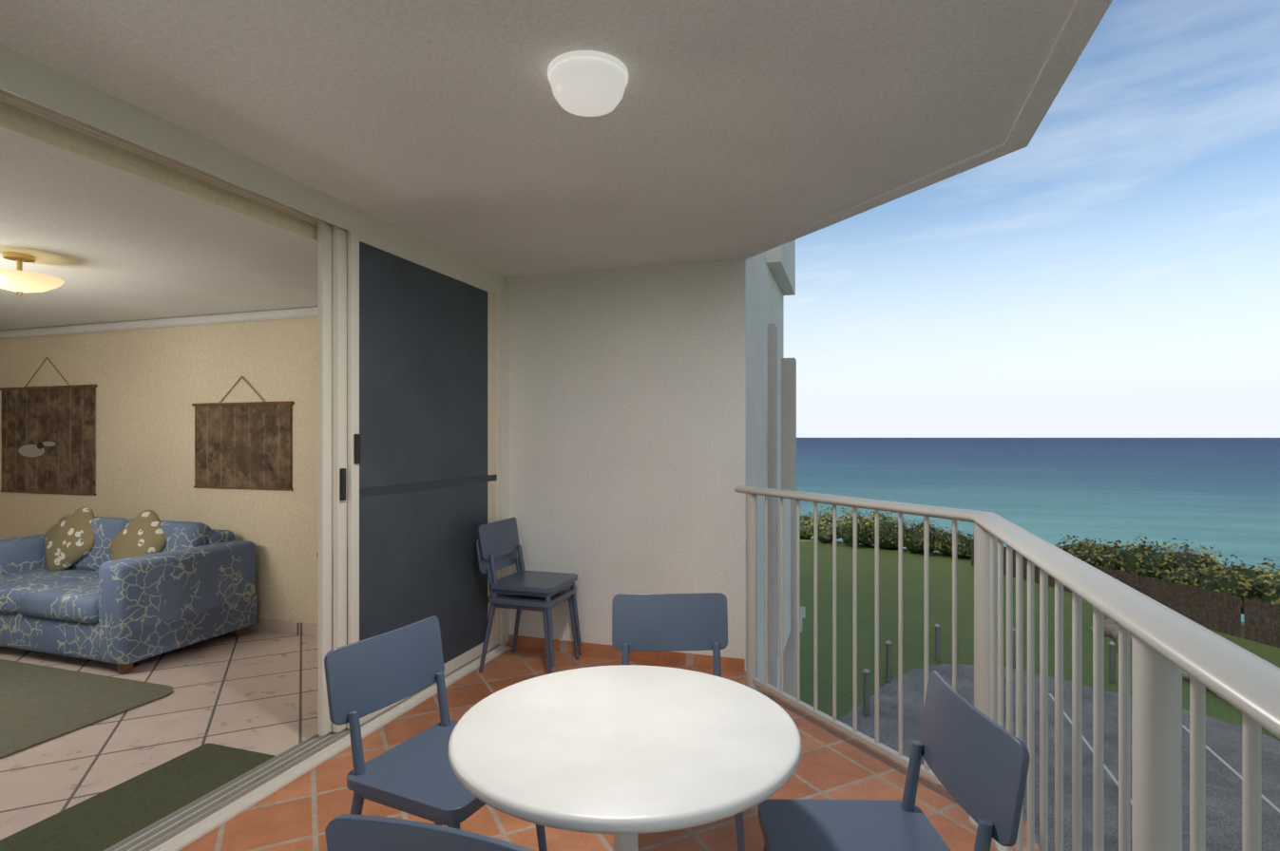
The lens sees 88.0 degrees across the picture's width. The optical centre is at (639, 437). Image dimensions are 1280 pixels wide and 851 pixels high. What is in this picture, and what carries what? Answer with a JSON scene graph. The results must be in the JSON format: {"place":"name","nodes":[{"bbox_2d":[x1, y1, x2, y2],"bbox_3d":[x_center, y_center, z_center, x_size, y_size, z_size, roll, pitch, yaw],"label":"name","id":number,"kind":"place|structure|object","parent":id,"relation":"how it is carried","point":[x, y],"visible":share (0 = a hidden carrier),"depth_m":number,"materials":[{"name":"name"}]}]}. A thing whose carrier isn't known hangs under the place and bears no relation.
{"place":"outdoors","nodes":[
{"label":"outdoors","id":0,"kind":"place"},
{"bbox_2d":[0,127,347,339],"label":"interior ceiling","id":1,"kind":"structure","parent":0,"point":[114,250],"depth_m":3.31,"materials":[{"name":"white paint"}]},
{"bbox_2d":[0,251,64,295],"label":"interior lamp","id":2,"kind":"object","parent":1,"relation":"attached to","point":[19,280],"visible":1,"depth_m":3.29,"materials":[{"name":"beige glass"}]},
{"bbox_2d":[346,547,347,645],"bbox_3d":[-3.330,1.019,4.565,4.340,0.790,0.850,0,0,18],"label":"interior furniture","id":3,"kind":"object","parent":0,"point":[347,597],"visible":0.06,"depth_m":3.57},
{"bbox_2d":[179,634,1039,850],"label":"balcony floor","id":4,"kind":"structure","parent":0,"point":[300,813],"depth_m":2.66,"materials":[{"name":"tile"}]},
{"bbox_2d":[324,814,535,850],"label":"chair","id":5,"kind":"object","parent":4,"relation":"on","point":[348,832],"visible":1,"depth_m":1.05,"materials":[{"name":"blue plastic"}]},
{"bbox_2d":[324,615,547,850],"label":"chair","id":6,"kind":"object","parent":4,"relation":"on","point":[415,775],"visible":0.81,"depth_m":1.95,"materials":[{"name":"blue plastic"}]},
{"bbox_2d":[476,539,579,674],"bbox_3d":[-0.681,1.011,4.106,0.490,0.808,0.450,0,0,18],"label":"chair","id":7,"kind":"object","parent":4,"relation":"on","point":[519,603],"visible":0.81,"depth_m":3.98,"materials":[{"name":"blue plastic"}]},
{"bbox_2d":[477,517,581,667],"bbox_3d":[-0.667,0.926,4.101,0.490,0.808,0.450,0,0,18],"label":"chair stack","id":8,"kind":"object","parent":4,"relation":"on","point":[498,539],"visible":0.96,"depth_m":4.02,"materials":[{"name":"blue plastic"}]},
{"bbox_2d":[448,665,802,850],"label":"table","id":9,"kind":"object","parent":4,"relation":"on","point":[625,755],"visible":1,"depth_m":1.46,"materials":[{"name":"white plastic"}]},
{"bbox_2d":[611,592,745,850],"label":"chair","id":10,"kind":"object","parent":4,"relation":"on","point":[658,622],"visible":0.48,"depth_m":2.56,"materials":[{"name":"blue plastic"}]},
{"bbox_2d":[758,670,1030,850],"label":"chair","id":11,"kind":"object","parent":4,"relation":"on","point":[977,760],"visible":1,"depth_m":1.57,"materials":[{"name":"blue plastic"}]},
{"bbox_2d":[734,485,1279,850],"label":"railing","id":12,"kind":"object","parent":4,"relation":"on","point":[1169,645],"visible":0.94,"depth_m":1.41,"materials":[{"name":"grey metal"}]},
{"bbox_2d":[783,0,1279,438],"label":"sky","id":13,"kind":"structure","parent":0,"point":[1115,273],"materials":[{"name":"blue"}]},
{"bbox_2d":[796,438,1279,629],"bbox_3d":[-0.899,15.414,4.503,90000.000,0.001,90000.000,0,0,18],"label":"sea","id":14,"kind":"structure","parent":0,"point":[1223,494],"depth_m":219.61,"materials":[{"name":"teal liquid"}]},
{"bbox_2d":[800,538,1279,742],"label":"lawn","id":15,"kind":"structure","parent":0,"point":[941,593],"depth_m":25.07,"materials":[{"name":"green plant"}]},
{"bbox_2d":[505,250,783,689],"bbox_3d":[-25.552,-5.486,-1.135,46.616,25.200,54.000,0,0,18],"label":"balcony wall","id":16,"kind":"structure","parent":15,"relation":"on","point":[638,425],"depth_m":4.25,"materials":[{"name":"paint"}]},
{"bbox_2d":[0,630,317,840],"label":"interior floor","id":17,"kind":"structure","parent":16,"relation":"on","point":[253,691],"depth_m":3.31,"materials":[{"name":"tile"}]},
{"bbox_2d":[0,659,172,759],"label":"rug","id":18,"kind":"object","parent":17,"relation":"on","point":[39,704],"visible":0.95,"depth_m":3.54,"materials":[{"name":"green carpet"}]},
{"bbox_2d":[0,507,257,674],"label":"sofa","id":19,"kind":"object","parent":17,"relation":"on","point":[124,595],"visible":1,"depth_m":4.31,"materials":[{"name":"fabric"}]},
{"bbox_2d":[0,744,274,850],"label":"doormat","id":20,"kind":"object","parent":17,"relation":"on","point":[111,817],"visible":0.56,"depth_m":2.54,"materials":[{"name":"green carpet"}]},
{"bbox_2d":[0,100,496,639],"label":"interior walls","id":21,"kind":"structure","parent":17,"relation":"on","point":[154,386],"depth_m":4.98,"materials":[{"name":"beige paint"}]},
{"bbox_2d":[0,357,294,496],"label":"wall hangings","id":22,"kind":"object","parent":21,"relation":"attached to","point":[47,440],"depth_m":5.39,"materials":[{"name":"brown wood"}]},
{"bbox_2d":[247,618,317,637],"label":"baseboard","id":23,"kind":"structure","parent":21,"relation":"attached to","point":[286,627],"depth_m":4.76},
{"bbox_2d":[0,44,510,850],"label":"sliding door","id":24,"kind":"structure","parent":16,"relation":"attached to","point":[403,478],"depth_m":3.28,"materials":[{"name":"beige metal"}]},
{"bbox_2d":[0,0,1112,277],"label":"balcony ceiling","id":25,"kind":"structure","parent":16,"relation":"attached to","point":[734,129],"depth_m":2.14,"materials":[{"name":"white paint"}]},
{"bbox_2d":[547,50,628,116],"bbox_3d":[-0.155,-1.033,1.978,0.240,0.104,0.240,0,0,18],"label":"balcony lamp","id":26,"kind":"object","parent":25,"relation":"attached to","point":[588,84],"visible":1,"depth_m":1.91,"materials":[{"name":"white glass"}]},
{"bbox_2d":[766,239,796,698],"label":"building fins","id":27,"kind":"object","parent":16,"relation":"attached to","point":[781,261],"visible":0.4,"depth_m":5.43,"materials":[{"name":"white paint"}]},
{"bbox_2d":[800,606,805,632],"bbox_3d":[5.891,6.639,24.209,0.300,0.950,0.120,0,0,18],"label":"lawn sign","id":28,"kind":"object","parent":15,"relation":"on","point":[802,612],"visible":0.75,"depth_m":24.15,"materials":[{"name":"white"}]},
{"bbox_2d":[800,506,974,557],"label":"hedge","id":29,"kind":"object","parent":15,"relation":"on","point":[941,541],"visible":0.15,"depth_m":41.82,"materials":[{"name":"green plant"}]},
{"bbox_2d":[862,624,1115,716],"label":"bollards","id":30,"kind":"object","parent":15,"relation":"on","point":[866,678],"visible":0.83,"depth_m":19.21,"materials":[{"name":"silver metal"}]},
{"bbox_2d":[971,539,1279,648],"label":"fence","id":31,"kind":"object","parent":15,"relation":"on","point":[1178,598],"visible":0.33,"depth_m":24.64,"materials":[{"name":"brown wood"}]},
{"bbox_2d":[1089,618,1223,700],"bbox_3d":[15.092,6.985,14.582,1.644,0.634,20.827,0,0,13],"label":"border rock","id":32,"kind":"object","parent":15,"relation":"on","point":[1111,628],"visible":0.1,"depth_m":23.61,"materials":[{"name":"grey stone"}]},
{"bbox_2d":[1051,533,1279,616],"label":"bushes","id":33,"kind":"object","parent":15,"relation":"on","point":[1199,570],"visible":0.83,"depth_m":29.92,"materials":[{"name":"green plant"}]},
{"bbox_2d":[838,664,1279,850],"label":"driveway","id":34,"kind":"structure","parent":0,"point":[1223,786],"depth_m":14.76,"materials":[{"name":"grey asphalt"}]}
]}

